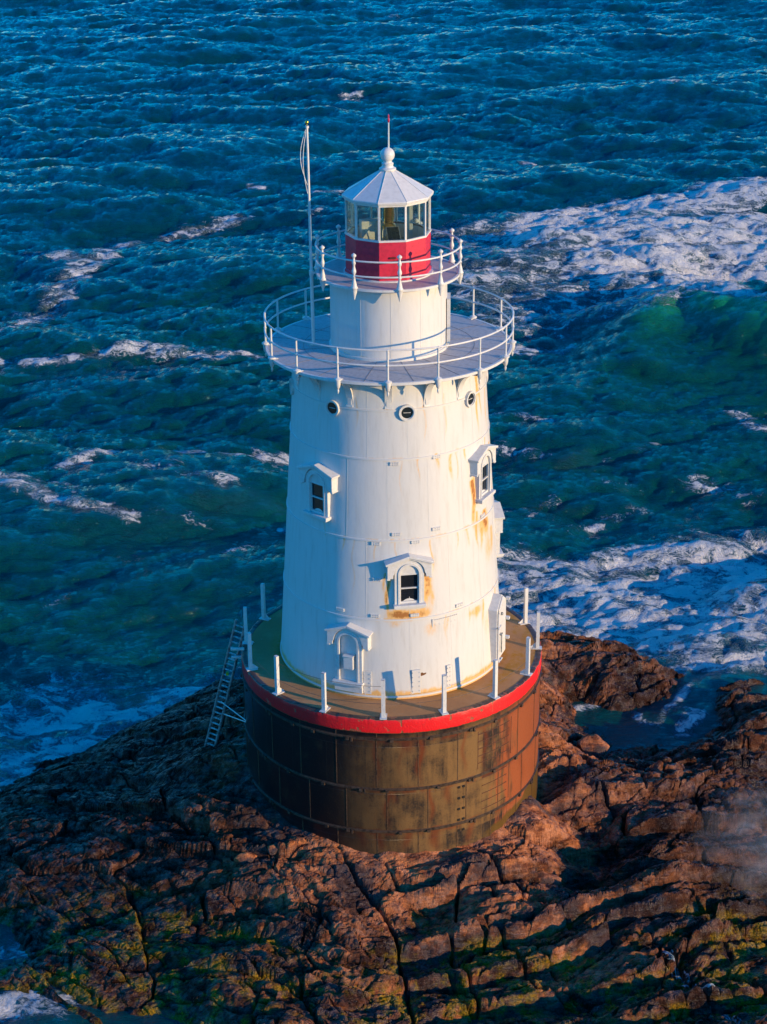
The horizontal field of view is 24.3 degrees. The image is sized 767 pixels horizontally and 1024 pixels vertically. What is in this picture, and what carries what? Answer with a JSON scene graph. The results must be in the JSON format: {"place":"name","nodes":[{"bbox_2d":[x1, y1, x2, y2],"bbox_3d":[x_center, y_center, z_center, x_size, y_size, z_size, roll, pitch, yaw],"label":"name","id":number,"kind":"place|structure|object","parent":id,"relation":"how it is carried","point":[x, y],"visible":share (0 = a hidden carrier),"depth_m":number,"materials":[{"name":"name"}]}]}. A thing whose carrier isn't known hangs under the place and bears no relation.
{"place":"outdoors","nodes":[
{"label":"outdoors","id":0,"kind":"place"},
{"bbox_2d":[359,218,382,239],"bbox_3d":[-0.344,-7.899,50.284,0.620,0.680,0.426,-5,23,-11],"label":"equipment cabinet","id":1,"kind":"object","parent":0,"point":[368,228],"visible":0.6,"depth_m":50.12,"materials":[{"name":"metal"}]},
{"bbox_2d":[0,0,766,1023],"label":"sea","id":2,"kind":"structure","parent":0,"point":[592,174],"depth_m":111.14,"materials":[{"name":"liquid"}]},
{"bbox_2d":[0,630,766,1023],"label":"rock ledge","id":3,"kind":"object","parent":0,"point":[126,882],"visible":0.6,"depth_m":52.28,"materials":[{"name":"stone"}]},
{"bbox_2d":[204,619,245,746],"bbox_3d":[-4.679,5.630,55.958,0.981,4.645,2.262,-21,30,-39],"label":"ladder","id":4,"kind":"object","parent":3,"relation":"on","point":[236,657],"visible":0.99,"depth_m":56.14,"materials":[{"name":"grey metal"}]},
{"bbox_2d":[234,852,258,865],"bbox_3d":[-4.055,10.249,52.705,0.738,0.421,0.480,0,23,0],"label":"boulder","id":5,"kind":"object","parent":3,"relation":"on","point":[243,858],"visible":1,"depth_m":52.57,"materials":[{"name":"stone"}]},
{"bbox_2d":[267,844,277,855],"bbox_3d":[-3.249,9.976,52.810,0.394,0.341,0.427,0,23,0],"label":"boulder","id":6,"kind":"object","parent":3,"relation":"on","point":[272,849],"visible":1,"depth_m":52.67,"materials":[{"name":"stone"}]},
{"bbox_2d":[241,114,542,853],"bbox_3d":[0.202,-0.524,53.102,9.323,22.490,9.350,0,23,0],"label":"lighthouse","id":7,"kind":"object","parent":3,"relation":"on","point":[395,516],"visible":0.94,"depth_m":51.30,"materials":[{"name":"white metal"}]},
{"bbox_2d":[300,120,316,344],"bbox_3d":[-2.041,-7.768,50.038,0.480,6.410,0.200,0,23,0],"label":"flagpole","id":8,"kind":"object","parent":7,"relation":"on","point":[311,272],"visible":0.98,"depth_m":50.01,"materials":[{"name":"white metal"}]},
{"bbox_2d":[296,462,339,521],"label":"window","id":9,"kind":"structure","parent":7,"relation":"in","point":[321,482],"depth_m":50.57,"materials":[{"name":"white paint"}]},
{"bbox_2d":[324,622,372,693],"bbox_3d":[-0.964,4.172,51.790,1.403,2.156,0.580,8,24,20],"label":"doorway","id":10,"kind":"structure","parent":7,"relation":"in","point":[351,640],"depth_m":51.58,"materials":[{"name":"white paint"}]},
{"bbox_2d":[382,207,395,239],"bbox_3d":[0.146,-8.066,49.922,0.400,1.260,0.400,0,23,0],"label":"lantern beacon","id":11,"kind":"object","parent":7,"relation":"on","point":[388,215],"visible":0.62,"depth_m":49.73,"materials":[{"name":"gold metal"}]},
{"bbox_2d":[242,583,541,719],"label":"railing posts","id":12,"kind":"object","parent":7,"relation":"on","point":[249,642],"visible":0.84,"depth_m":52.21,"materials":[{"name":"white metal"}]},
{"bbox_2d":[384,553,433,609],"bbox_3d":[0.711,1.916,50.803,1.403,1.641,0.580,-4,23,-8],"label":"window","id":13,"kind":"structure","parent":7,"relation":"in","point":[407,570],"depth_m":50.63,"materials":[{"name":"white paint"}]},
{"bbox_2d":[447,292,450,342],"bbox_3d":[1.859,-5.541,50.922,0.100,1.300,0.700,0,23,2],"label":"watch room door","id":14,"kind":"structure","parent":7,"relation":"in","point":[448,293],"depth_m":50.62,"materials":[{"name":"white paint"}]},
{"bbox_2d":[468,444,497,503],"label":"window","id":15,"kind":"structure","parent":7,"relation":"in","point":[480,462],"depth_m":51.20,"materials":[{"name":"white paint"}]},
{"bbox_2d":[488,593,509,662],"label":"iron door","id":16,"kind":"structure","parent":7,"relation":"in","point":[497,615],"depth_m":53.16,"materials":[{"name":"white paint"}]},
{"bbox_2d":[494,500,504,557],"bbox_3d":[3.275,0.469,54.046,0.580,1.641,1.403,-4,23,-8],"label":"window","id":17,"kind":"structure","parent":7,"relation":"in","point":[499,516],"depth_m":53.44,"materials":[{"name":"white paint"}]},
{"bbox_2d":[537,871,561,885],"bbox_3d":[4.718,10.925,53.066,1.147,0.487,0.759,0,23,0],"label":"boulder","id":18,"kind":"object","parent":3,"relation":"on","point":[547,878],"visible":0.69,"depth_m":52.84,"materials":[{"name":"stone"}]},
{"bbox_2d":[576,734,609,755],"bbox_3d":[7.184,8.114,60.959,1.187,0.998,1.206,0,23,0],"label":"boulder","id":19,"kind":"object","parent":3,"relation":"on","point":[591,744],"visible":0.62,"depth_m":60.66,"materials":[{"name":"stone"}]},
{"bbox_2d":[661,949,755,1023],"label":"draining water","id":20,"kind":"structure","parent":3,"relation":"on","point":[671,956],"depth_m":49.20,"materials":[{"name":"liquid"}]},
{"bbox_2d":[385,226,400,239],"bbox_3d":[0.282,-7.572,49.534,0.424,0.657,0.564,-3,23,-7],"label":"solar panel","id":21,"kind":"object","parent":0,"point":[393,233],"visible":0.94,"depth_m":49.46,"materials":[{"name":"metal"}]},
{"bbox_2d":[407,205,418,238],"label":"wall panel","id":22,"kind":"structure","parent":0,"point":[410,222],"depth_m":50.37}
]}

